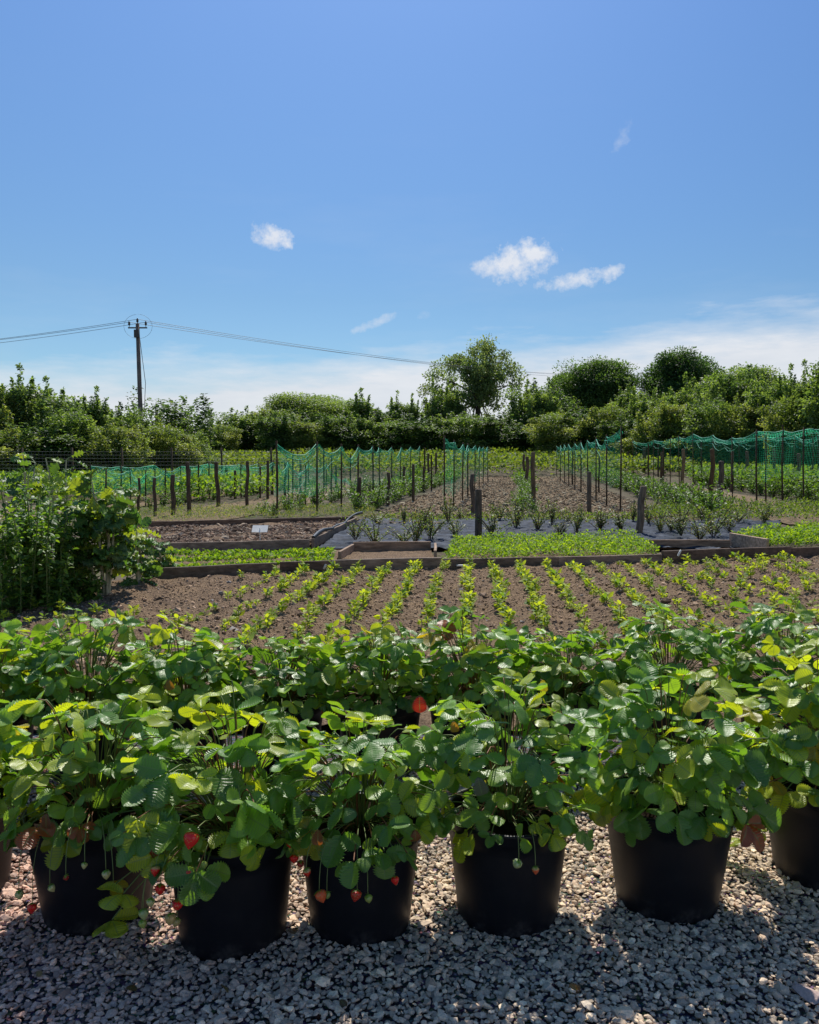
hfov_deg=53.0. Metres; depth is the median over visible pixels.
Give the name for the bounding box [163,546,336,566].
salad seedlings
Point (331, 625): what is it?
seedling
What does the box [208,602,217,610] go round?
seedling
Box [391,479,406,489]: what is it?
crop plant
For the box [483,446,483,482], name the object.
stake
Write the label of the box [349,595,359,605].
seedling
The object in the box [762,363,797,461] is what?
hedgerow tree
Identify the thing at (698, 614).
seedling
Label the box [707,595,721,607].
seedling
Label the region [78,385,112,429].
hedgerow tree
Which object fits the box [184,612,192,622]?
seedling
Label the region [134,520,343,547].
soil clods
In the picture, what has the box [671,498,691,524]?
blueberry bush
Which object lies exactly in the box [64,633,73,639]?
seedling
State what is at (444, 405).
hedgerow tree
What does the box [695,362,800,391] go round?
hedgerow tree
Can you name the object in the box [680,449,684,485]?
post
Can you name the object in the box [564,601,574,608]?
seedling
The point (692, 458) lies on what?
stake
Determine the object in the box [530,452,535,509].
post
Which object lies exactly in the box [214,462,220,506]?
post
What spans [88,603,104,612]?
seedling
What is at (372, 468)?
stake
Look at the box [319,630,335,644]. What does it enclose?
seedling
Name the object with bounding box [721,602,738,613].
seedling
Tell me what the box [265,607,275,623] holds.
seedling
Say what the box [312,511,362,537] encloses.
rolled sheet
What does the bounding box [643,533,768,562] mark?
raised bed
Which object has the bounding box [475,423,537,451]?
hedgerow tree
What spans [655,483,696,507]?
crop plant
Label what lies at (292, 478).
stake
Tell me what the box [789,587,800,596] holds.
seedling
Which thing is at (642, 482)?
crop plant
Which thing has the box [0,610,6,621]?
seedling
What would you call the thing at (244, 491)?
crop plant
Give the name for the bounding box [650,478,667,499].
crop plant
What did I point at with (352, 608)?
seedling
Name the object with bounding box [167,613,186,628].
seedling
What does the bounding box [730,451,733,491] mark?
post
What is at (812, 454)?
stake
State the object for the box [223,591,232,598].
seedling
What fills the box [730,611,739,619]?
seedling
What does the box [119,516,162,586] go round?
kale plant
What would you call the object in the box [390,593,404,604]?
seedling
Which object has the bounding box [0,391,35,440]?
hedgerow tree
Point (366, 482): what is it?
crop plant
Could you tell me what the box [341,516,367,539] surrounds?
blueberry bush
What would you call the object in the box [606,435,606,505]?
stake
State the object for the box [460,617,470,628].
seedling
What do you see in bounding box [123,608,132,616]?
seedling
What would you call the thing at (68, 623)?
seedling
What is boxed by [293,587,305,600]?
seedling
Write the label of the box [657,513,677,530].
blueberry bush
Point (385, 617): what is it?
seedling
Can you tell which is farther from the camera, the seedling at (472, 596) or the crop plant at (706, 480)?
the crop plant at (706, 480)
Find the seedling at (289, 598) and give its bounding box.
[285,591,295,602]
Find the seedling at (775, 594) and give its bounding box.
[768,591,777,599]
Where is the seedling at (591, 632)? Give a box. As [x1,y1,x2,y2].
[590,631,604,648]
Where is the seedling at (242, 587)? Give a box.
[235,585,245,597]
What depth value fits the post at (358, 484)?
22.49 m
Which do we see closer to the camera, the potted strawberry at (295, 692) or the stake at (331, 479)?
the potted strawberry at (295, 692)
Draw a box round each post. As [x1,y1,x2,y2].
[137,478,140,513]
[152,478,156,515]
[170,475,175,514]
[185,462,191,513]
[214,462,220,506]
[234,470,236,498]
[245,461,249,505]
[259,466,260,497]
[266,460,268,498]
[283,463,286,495]
[299,460,301,492]
[335,466,336,487]
[357,477,361,498]
[386,472,390,504]
[412,464,414,500]
[422,466,424,491]
[427,453,429,482]
[435,453,436,475]
[469,474,474,512]
[475,489,481,535]
[522,454,525,471]
[525,456,528,481]
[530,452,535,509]
[587,472,591,512]
[635,486,646,532]
[642,447,645,472]
[660,452,662,483]
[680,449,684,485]
[708,449,714,500]
[717,461,723,498]
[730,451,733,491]
[744,451,748,486]
[773,449,775,490]
[796,453,800,495]
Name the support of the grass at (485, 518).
on the bare earth path at (468, 502)
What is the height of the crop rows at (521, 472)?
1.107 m
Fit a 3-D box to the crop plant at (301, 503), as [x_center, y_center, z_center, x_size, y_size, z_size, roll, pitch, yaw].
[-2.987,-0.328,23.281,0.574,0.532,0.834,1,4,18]
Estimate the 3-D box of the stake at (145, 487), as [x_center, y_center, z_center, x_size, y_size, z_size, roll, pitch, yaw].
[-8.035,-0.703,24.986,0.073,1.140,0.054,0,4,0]
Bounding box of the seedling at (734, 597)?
[731,591,740,600]
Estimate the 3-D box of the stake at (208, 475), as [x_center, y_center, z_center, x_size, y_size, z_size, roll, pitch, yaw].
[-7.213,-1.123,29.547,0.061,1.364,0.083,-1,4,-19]
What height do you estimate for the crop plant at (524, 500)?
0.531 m
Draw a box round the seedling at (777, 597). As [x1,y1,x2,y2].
[770,595,781,606]
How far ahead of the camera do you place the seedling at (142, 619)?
7.05 m
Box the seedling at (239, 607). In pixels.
[231,602,244,616]
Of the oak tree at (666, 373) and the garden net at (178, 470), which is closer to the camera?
the garden net at (178, 470)
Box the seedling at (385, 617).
[373,610,390,627]
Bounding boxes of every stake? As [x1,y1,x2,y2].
[105,469,106,506]
[145,470,145,506]
[164,468,165,498]
[198,464,199,500]
[208,462,209,498]
[240,463,241,496]
[272,460,273,494]
[276,441,277,517]
[287,460,288,499]
[292,455,293,503]
[305,465,306,501]
[316,441,317,510]
[323,449,324,496]
[330,455,331,495]
[340,444,341,508]
[357,444,358,476]
[372,445,373,490]
[379,446,379,484]
[391,446,392,491]
[431,455,431,489]
[444,435,444,500]
[453,440,454,505]
[462,442,463,500]
[467,443,468,496]
[474,444,475,490]
[479,445,479,486]
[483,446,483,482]
[560,444,560,481]
[564,444,564,482]
[568,443,568,485]
[571,448,573,484]
[574,442,575,488]
[580,441,581,492]
[595,437,596,501]
[598,455,599,492]
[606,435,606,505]
[619,426,621,511]
[648,444,648,480]
[653,439,653,482]
[657,442,658,476]
[663,447,663,481]
[670,438,670,483]
[678,435,679,485]
[692,432,693,485]
[701,442,701,481]
[731,436,732,496]
[755,429,757,502]
[765,432,766,500]
[781,429,783,499]
[802,427,804,507]
[812,436,813,490]
[817,434,818,470]
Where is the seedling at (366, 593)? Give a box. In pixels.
[358,589,369,601]
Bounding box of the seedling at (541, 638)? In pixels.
[538,635,549,641]
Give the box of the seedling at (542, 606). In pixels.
[532,601,546,618]
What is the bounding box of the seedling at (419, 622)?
[417,619,425,626]
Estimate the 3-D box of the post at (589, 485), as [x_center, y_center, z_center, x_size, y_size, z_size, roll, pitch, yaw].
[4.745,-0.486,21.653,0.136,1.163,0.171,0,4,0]
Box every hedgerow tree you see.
[0,383,6,400]
[0,383,83,427]
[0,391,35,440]
[0,421,61,487]
[0,422,100,472]
[3,363,48,428]
[27,375,73,431]
[32,401,114,467]
[58,396,137,429]
[58,416,159,484]
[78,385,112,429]
[108,401,161,431]
[116,386,225,442]
[130,417,202,469]
[148,398,224,449]
[179,427,223,467]
[198,420,242,453]
[209,405,264,458]
[240,403,300,450]
[252,410,316,451]
[256,391,343,422]
[277,417,336,456]
[303,394,350,418]
[304,413,363,452]
[322,410,389,454]
[338,387,380,421]
[354,407,414,450]
[375,417,443,452]
[385,390,405,419]
[400,393,424,423]
[408,423,466,450]
[420,377,473,423]
[420,411,490,449]
[448,413,523,458]
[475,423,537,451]
[497,377,563,426]
[521,407,589,455]
[530,376,583,412]
[547,406,601,450]
[579,398,627,448]
[594,415,647,454]
[605,376,649,418]
[608,387,676,420]
[629,394,697,466]
[663,394,749,468]
[664,371,727,422]
[689,393,769,463]
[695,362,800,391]
[700,364,759,408]
[732,374,797,461]
[741,367,770,455]
[754,391,816,464]
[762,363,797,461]
[768,374,818,459]
[785,359,815,464]
[798,360,818,464]
[799,370,818,462]
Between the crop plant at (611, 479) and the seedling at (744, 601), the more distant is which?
the crop plant at (611, 479)
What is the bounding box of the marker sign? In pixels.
[252,525,267,539]
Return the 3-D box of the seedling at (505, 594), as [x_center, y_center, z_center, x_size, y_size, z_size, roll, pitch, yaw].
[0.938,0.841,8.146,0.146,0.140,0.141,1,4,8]
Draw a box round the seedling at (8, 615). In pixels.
[0,610,12,618]
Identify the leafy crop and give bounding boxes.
[441,526,659,558]
[730,519,818,546]
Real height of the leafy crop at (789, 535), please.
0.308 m
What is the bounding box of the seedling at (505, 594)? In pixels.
[499,591,509,598]
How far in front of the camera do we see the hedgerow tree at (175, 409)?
57.16 m
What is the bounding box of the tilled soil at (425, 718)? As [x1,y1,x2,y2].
[0,555,818,730]
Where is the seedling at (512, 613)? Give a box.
[503,609,516,620]
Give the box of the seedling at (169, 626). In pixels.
[159,623,178,633]
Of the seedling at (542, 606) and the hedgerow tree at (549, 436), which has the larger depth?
the hedgerow tree at (549, 436)
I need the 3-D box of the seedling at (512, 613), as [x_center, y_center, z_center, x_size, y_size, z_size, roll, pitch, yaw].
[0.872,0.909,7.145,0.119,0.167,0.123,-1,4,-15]
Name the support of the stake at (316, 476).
on the ground at (630, 495)
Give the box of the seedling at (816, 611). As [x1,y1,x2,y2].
[812,608,818,621]
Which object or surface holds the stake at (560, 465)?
on the ground at (630, 495)
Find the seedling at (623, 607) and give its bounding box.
[612,600,628,615]
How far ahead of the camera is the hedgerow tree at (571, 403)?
85.88 m
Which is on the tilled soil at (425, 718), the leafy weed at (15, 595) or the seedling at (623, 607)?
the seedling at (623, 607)
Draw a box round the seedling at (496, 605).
[492,594,504,607]
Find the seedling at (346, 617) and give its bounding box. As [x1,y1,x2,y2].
[340,613,351,625]
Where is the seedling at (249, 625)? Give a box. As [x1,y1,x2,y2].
[245,623,258,634]
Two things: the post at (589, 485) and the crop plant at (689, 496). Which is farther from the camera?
the crop plant at (689, 496)
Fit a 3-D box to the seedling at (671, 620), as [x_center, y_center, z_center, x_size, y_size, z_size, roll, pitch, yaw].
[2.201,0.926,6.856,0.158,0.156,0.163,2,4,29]
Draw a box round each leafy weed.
[0,483,78,616]
[0,495,33,585]
[11,501,97,605]
[45,569,106,602]
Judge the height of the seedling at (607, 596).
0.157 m
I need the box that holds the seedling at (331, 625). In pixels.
[321,619,338,632]
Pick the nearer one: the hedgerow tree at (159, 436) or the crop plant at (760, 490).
the crop plant at (760, 490)
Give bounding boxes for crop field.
[0,465,310,499]
[199,445,793,475]
[684,462,818,499]
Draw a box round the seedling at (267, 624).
[261,620,271,627]
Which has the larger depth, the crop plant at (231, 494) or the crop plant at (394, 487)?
the crop plant at (231, 494)
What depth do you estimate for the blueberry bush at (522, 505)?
19.30 m
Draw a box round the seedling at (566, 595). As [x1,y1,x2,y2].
[561,587,573,605]
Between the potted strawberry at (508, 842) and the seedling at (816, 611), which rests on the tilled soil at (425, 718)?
the seedling at (816, 611)
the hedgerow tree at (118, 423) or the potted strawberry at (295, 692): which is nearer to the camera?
the potted strawberry at (295, 692)
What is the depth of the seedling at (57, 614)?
7.44 m
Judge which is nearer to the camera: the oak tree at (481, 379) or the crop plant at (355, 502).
the crop plant at (355, 502)
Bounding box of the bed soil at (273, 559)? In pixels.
[152,549,339,570]
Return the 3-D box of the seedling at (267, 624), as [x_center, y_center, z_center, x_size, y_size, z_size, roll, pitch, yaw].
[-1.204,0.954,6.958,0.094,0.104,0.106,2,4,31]
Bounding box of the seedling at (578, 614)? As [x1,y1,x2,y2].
[574,609,583,618]
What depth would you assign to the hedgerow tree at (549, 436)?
72.32 m
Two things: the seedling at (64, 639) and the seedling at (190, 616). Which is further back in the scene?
the seedling at (190, 616)
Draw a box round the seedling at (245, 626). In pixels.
[242,625,254,634]
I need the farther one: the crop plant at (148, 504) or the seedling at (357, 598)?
the crop plant at (148, 504)
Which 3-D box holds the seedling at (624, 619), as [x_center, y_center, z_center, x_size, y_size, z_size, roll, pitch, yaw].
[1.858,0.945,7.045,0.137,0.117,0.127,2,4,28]
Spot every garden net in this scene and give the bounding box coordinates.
[91,463,274,491]
[104,464,257,494]
[274,444,419,496]
[278,462,415,491]
[445,438,488,496]
[556,430,622,488]
[633,429,818,482]
[686,435,818,464]
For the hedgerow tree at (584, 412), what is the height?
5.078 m
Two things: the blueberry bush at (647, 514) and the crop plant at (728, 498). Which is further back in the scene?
the crop plant at (728, 498)
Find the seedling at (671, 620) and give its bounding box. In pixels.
[666,614,679,625]
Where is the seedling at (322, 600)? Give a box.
[315,594,331,607]
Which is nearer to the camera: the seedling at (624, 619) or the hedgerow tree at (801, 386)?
the seedling at (624, 619)
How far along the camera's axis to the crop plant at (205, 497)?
27.08 m
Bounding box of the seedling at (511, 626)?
[500,623,518,633]
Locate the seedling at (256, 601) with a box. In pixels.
[251,599,261,605]
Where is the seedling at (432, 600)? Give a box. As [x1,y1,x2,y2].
[424,598,435,608]
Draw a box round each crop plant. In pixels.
[144,496,160,509]
[156,485,170,507]
[167,487,185,505]
[176,490,185,503]
[179,488,191,503]
[196,490,208,501]
[206,488,215,500]
[225,487,237,497]
[239,482,254,496]
[255,497,271,513]
[257,498,285,515]
[278,496,295,512]
[281,488,302,508]
[287,486,309,505]
[295,493,312,509]
[304,483,329,505]
[307,483,325,505]
[323,481,349,500]
[326,490,337,502]
[327,488,337,501]
[341,489,375,511]
[344,489,375,507]
[348,479,363,492]
[356,475,371,488]
[361,476,380,491]
[361,483,369,493]
[362,484,392,508]
[363,491,376,506]
[366,483,395,503]
[380,479,405,501]
[380,488,392,504]
[381,485,406,502]
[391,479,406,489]
[391,479,409,499]
[392,476,411,497]
[403,479,424,493]
[405,484,421,496]
[415,472,433,489]
[417,479,431,491]
[505,494,530,511]
[510,490,527,506]
[518,492,528,506]
[521,493,541,508]
[524,498,545,513]
[600,472,624,486]
[612,470,630,486]
[612,473,628,488]
[616,473,633,490]
[625,473,655,495]
[627,475,651,497]
[628,474,651,494]
[642,481,660,498]
[648,483,671,502]
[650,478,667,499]
[653,485,674,502]
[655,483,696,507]
[656,482,677,504]
[665,482,687,499]
[666,486,682,500]
[673,488,708,504]
[678,480,724,515]
[678,486,707,512]
[690,485,726,516]
[693,483,718,509]
[694,470,705,483]
[700,473,715,485]
[712,489,729,503]
[722,494,740,511]
[724,472,737,488]
[733,475,751,490]
[744,477,764,494]
[747,480,755,493]
[752,480,764,494]
[762,476,784,496]
[770,480,791,497]
[776,477,801,498]
[788,482,801,499]
[788,483,812,500]
[795,479,818,500]
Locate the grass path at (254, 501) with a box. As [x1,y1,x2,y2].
[141,481,378,520]
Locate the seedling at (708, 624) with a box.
[701,617,719,633]
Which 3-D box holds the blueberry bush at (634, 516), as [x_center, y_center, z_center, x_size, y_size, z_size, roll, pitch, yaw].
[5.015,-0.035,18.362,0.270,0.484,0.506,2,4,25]
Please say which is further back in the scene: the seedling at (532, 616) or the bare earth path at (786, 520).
the bare earth path at (786, 520)
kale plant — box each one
[0,452,55,529]
[30,450,87,537]
[56,467,147,595]
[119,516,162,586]
[143,541,179,575]
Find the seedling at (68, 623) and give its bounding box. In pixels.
[62,614,71,627]
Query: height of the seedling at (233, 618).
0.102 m
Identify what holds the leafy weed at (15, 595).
on the ground at (630, 495)
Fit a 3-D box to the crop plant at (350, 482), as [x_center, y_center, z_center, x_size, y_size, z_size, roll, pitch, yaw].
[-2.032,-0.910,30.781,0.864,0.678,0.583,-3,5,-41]
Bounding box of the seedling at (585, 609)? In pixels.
[578,604,587,614]
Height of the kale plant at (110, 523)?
1.401 m
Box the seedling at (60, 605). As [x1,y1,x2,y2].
[53,598,68,610]
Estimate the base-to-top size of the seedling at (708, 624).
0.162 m
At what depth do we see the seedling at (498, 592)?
8.00 m
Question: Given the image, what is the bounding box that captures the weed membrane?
[319,517,780,548]
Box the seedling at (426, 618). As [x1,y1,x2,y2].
[422,616,431,622]
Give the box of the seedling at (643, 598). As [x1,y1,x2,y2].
[638,592,649,604]
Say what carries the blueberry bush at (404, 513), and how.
on the weed membrane
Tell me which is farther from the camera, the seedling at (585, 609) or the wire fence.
the wire fence
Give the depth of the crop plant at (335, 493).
27.23 m
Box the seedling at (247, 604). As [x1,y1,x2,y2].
[244,601,252,609]
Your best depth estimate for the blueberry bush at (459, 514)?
19.15 m
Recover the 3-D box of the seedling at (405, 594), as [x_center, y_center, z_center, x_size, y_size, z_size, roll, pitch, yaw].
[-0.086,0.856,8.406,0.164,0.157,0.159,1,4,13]
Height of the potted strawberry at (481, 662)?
0.789 m
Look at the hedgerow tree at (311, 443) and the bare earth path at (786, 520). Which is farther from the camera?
the hedgerow tree at (311, 443)
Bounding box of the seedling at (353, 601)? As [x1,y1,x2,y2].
[351,600,361,610]
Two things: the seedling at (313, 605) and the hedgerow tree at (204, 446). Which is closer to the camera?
the seedling at (313, 605)
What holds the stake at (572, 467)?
on the ground at (630, 495)
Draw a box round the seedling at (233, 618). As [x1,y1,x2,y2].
[226,616,239,624]
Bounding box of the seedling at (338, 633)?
[332,627,344,638]
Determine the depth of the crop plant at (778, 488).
30.11 m
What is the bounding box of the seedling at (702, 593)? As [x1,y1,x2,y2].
[698,591,709,598]
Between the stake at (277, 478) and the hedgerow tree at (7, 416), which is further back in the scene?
the hedgerow tree at (7, 416)
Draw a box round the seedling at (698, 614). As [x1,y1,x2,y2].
[688,607,704,621]
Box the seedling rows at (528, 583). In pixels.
[238,550,818,598]
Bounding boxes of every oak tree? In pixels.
[416,332,530,419]
[544,368,580,417]
[552,354,641,414]
[633,346,727,403]
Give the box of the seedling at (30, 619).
[23,616,34,624]
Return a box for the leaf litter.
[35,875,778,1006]
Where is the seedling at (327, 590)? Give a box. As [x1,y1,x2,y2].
[322,586,333,599]
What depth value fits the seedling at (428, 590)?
8.35 m
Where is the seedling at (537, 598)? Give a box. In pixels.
[533,594,545,603]
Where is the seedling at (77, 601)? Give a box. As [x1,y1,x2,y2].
[72,593,82,605]
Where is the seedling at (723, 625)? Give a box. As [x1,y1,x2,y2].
[716,620,732,638]
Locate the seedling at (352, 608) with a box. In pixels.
[346,603,360,619]
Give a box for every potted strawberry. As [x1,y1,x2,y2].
[0,606,169,782]
[0,618,70,772]
[0,685,188,936]
[0,699,42,892]
[92,673,335,962]
[94,614,250,764]
[212,624,344,778]
[257,701,462,949]
[311,621,439,775]
[410,665,601,938]
[414,605,547,779]
[508,625,629,773]
[567,661,788,924]
[597,598,737,768]
[712,596,818,748]
[730,635,818,892]
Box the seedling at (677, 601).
[672,597,683,606]
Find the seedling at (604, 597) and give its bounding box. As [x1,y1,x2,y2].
[597,591,613,602]
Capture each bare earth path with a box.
[0,484,302,520]
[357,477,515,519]
[535,477,665,519]
[654,484,818,523]
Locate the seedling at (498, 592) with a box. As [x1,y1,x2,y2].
[490,584,504,603]
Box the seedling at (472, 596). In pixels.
[465,590,476,601]
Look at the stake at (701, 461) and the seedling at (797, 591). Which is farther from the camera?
the stake at (701, 461)
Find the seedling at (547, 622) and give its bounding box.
[538,611,550,628]
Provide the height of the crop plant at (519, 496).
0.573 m
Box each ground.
[0,456,818,724]
[0,725,818,1023]
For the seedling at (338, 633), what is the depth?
6.59 m
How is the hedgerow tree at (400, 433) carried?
on the ground at (630, 495)
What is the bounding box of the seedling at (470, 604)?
[461,598,474,615]
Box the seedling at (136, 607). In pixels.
[129,604,139,615]
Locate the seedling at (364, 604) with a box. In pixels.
[360,596,367,606]
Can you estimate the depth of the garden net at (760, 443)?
43.12 m
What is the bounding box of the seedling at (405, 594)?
[395,588,408,597]
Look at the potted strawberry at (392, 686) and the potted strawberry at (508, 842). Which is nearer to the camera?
the potted strawberry at (508, 842)
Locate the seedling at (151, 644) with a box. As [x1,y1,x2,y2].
[147,633,155,648]
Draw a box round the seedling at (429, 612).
[420,605,434,616]
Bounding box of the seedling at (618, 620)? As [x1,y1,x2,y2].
[610,612,622,622]
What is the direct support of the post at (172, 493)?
on the ground at (630, 495)
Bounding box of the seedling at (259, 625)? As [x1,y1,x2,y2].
[251,614,262,631]
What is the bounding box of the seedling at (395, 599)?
[391,594,403,607]
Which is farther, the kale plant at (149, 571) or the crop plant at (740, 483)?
the crop plant at (740, 483)
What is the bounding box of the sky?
[0,0,818,432]
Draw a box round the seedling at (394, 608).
[385,606,397,617]
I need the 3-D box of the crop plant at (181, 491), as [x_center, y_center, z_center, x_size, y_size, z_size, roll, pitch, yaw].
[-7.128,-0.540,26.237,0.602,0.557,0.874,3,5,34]
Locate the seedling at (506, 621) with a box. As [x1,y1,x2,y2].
[503,615,513,625]
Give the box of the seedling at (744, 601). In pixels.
[739,596,749,605]
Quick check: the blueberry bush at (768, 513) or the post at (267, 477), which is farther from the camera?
the post at (267, 477)
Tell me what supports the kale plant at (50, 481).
on the ground at (630, 495)
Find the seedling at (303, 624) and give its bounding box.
[299,619,314,629]
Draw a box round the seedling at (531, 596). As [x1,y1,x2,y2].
[524,592,535,604]
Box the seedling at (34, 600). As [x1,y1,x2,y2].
[30,595,40,608]
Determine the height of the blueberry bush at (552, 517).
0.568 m
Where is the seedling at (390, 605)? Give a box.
[382,602,400,617]
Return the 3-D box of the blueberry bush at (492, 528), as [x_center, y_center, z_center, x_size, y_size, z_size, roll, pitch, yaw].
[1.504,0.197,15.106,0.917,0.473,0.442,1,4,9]
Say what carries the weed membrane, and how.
on the ground at (630, 495)
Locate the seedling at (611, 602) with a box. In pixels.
[608,597,616,608]
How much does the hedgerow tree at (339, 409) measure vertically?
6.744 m
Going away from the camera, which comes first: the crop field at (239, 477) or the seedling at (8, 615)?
the seedling at (8, 615)
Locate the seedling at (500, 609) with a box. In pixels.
[496,604,508,615]
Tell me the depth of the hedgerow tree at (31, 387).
44.33 m
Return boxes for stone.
[392,954,405,969]
[792,982,818,1004]
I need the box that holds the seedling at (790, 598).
[785,591,798,611]
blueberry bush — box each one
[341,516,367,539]
[353,518,388,541]
[363,509,390,523]
[384,523,413,540]
[399,503,412,523]
[400,507,428,540]
[413,512,445,538]
[415,504,433,527]
[437,495,457,521]
[444,518,465,535]
[453,504,470,517]
[471,510,515,534]
[489,501,509,519]
[498,496,526,526]
[509,496,536,516]
[523,499,552,528]
[545,499,567,523]
[551,519,574,534]
[556,505,577,521]
[564,502,586,532]
[581,505,616,528]
[610,508,627,529]
[629,500,636,520]
[644,497,660,523]
[648,504,672,531]
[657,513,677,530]
[665,511,688,535]
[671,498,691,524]
[684,515,715,539]
[690,503,712,520]
[691,504,731,535]
[716,510,744,531]
[725,507,752,521]
[754,501,774,522]
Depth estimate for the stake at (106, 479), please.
24.57 m
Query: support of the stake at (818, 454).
on the ground at (630, 495)
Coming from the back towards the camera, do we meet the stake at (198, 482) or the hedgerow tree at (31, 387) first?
the hedgerow tree at (31, 387)
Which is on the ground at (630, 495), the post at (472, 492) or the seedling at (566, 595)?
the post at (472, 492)
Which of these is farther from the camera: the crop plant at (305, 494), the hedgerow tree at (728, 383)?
the hedgerow tree at (728, 383)
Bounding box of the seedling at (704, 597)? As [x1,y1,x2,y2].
[701,594,713,604]
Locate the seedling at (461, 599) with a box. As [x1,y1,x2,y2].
[459,594,469,605]
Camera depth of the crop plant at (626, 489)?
36.00 m
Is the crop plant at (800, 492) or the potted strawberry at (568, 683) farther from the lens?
the crop plant at (800, 492)
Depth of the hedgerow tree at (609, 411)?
72.60 m
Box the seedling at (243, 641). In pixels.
[238,634,251,646]
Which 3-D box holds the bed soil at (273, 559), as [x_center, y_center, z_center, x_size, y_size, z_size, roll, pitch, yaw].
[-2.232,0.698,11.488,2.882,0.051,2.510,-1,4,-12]
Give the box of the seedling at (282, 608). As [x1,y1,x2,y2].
[274,596,288,612]
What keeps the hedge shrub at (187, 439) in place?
on the ground at (630, 495)
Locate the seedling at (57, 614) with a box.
[53,611,62,618]
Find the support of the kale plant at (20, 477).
on the ground at (630, 495)
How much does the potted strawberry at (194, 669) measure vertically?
0.754 m
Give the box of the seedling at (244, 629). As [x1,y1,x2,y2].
[237,627,249,639]
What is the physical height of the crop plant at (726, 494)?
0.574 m
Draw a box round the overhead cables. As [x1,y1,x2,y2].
[0,319,555,375]
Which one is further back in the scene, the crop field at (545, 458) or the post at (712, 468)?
the crop field at (545, 458)
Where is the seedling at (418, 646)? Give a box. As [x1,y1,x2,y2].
[410,635,421,648]
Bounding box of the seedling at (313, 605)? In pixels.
[307,600,320,616]
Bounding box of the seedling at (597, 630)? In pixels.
[593,623,608,640]
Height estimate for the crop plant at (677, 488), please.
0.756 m
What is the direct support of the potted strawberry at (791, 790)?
on the gravel ground at (73, 985)
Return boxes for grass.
[369,510,636,521]
[648,496,818,519]
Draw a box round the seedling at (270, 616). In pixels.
[262,612,275,624]
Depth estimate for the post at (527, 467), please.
37.69 m
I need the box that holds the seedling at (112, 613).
[108,608,125,623]
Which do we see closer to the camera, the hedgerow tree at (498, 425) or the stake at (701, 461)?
the stake at (701, 461)
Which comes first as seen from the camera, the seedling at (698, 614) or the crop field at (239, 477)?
the seedling at (698, 614)
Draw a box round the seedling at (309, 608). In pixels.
[299,603,316,619]
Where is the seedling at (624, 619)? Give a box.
[619,615,633,622]
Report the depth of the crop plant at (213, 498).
28.04 m
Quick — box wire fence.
[0,448,303,493]
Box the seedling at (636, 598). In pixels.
[633,593,645,600]
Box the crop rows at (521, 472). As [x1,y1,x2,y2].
[321,463,717,481]
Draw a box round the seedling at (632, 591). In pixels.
[627,589,640,600]
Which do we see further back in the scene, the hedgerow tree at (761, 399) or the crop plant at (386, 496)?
the hedgerow tree at (761, 399)
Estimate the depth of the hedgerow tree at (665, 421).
64.48 m
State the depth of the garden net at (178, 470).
28.43 m
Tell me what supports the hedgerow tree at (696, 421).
on the ground at (630, 495)
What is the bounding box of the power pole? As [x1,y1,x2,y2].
[124,314,151,425]
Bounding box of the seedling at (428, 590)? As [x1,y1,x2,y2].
[425,584,436,598]
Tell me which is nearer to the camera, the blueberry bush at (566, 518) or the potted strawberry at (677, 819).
the potted strawberry at (677, 819)
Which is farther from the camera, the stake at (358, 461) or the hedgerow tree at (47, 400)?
the hedgerow tree at (47, 400)
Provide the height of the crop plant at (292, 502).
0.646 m
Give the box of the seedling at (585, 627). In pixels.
[578,623,588,630]
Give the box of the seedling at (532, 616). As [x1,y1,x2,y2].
[529,612,542,622]
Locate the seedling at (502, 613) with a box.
[499,606,517,616]
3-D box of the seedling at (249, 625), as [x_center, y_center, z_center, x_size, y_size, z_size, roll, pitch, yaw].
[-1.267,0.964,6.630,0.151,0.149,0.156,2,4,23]
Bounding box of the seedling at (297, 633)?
[290,623,304,639]
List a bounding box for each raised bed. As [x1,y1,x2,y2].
[117,516,356,551]
[155,560,331,579]
[332,541,441,570]
[443,541,661,569]
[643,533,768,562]
[731,546,818,559]
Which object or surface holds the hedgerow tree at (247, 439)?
on the ground at (630, 495)
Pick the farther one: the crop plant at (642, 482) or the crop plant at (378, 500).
the crop plant at (642, 482)
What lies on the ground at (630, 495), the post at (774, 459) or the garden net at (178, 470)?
the post at (774, 459)
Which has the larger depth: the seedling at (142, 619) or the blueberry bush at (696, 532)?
the blueberry bush at (696, 532)
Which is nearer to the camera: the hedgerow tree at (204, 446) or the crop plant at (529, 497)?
the crop plant at (529, 497)
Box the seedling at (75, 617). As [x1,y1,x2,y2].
[68,610,82,620]
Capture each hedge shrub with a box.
[139,426,206,467]
[482,412,531,456]
[501,412,534,445]
[609,420,683,467]
[675,435,700,463]
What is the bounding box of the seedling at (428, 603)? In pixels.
[423,599,435,611]
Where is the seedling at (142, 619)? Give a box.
[139,618,150,627]
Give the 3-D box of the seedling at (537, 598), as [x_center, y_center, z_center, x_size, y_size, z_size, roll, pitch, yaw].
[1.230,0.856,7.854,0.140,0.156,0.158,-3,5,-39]
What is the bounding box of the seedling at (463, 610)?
[457,606,472,617]
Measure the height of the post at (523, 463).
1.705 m
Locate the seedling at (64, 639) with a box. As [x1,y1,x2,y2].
[50,625,69,642]
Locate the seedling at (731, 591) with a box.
[728,584,738,596]
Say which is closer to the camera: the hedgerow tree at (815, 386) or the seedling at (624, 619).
the seedling at (624, 619)
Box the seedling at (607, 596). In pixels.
[599,589,613,602]
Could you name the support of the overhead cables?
attached to the power pole

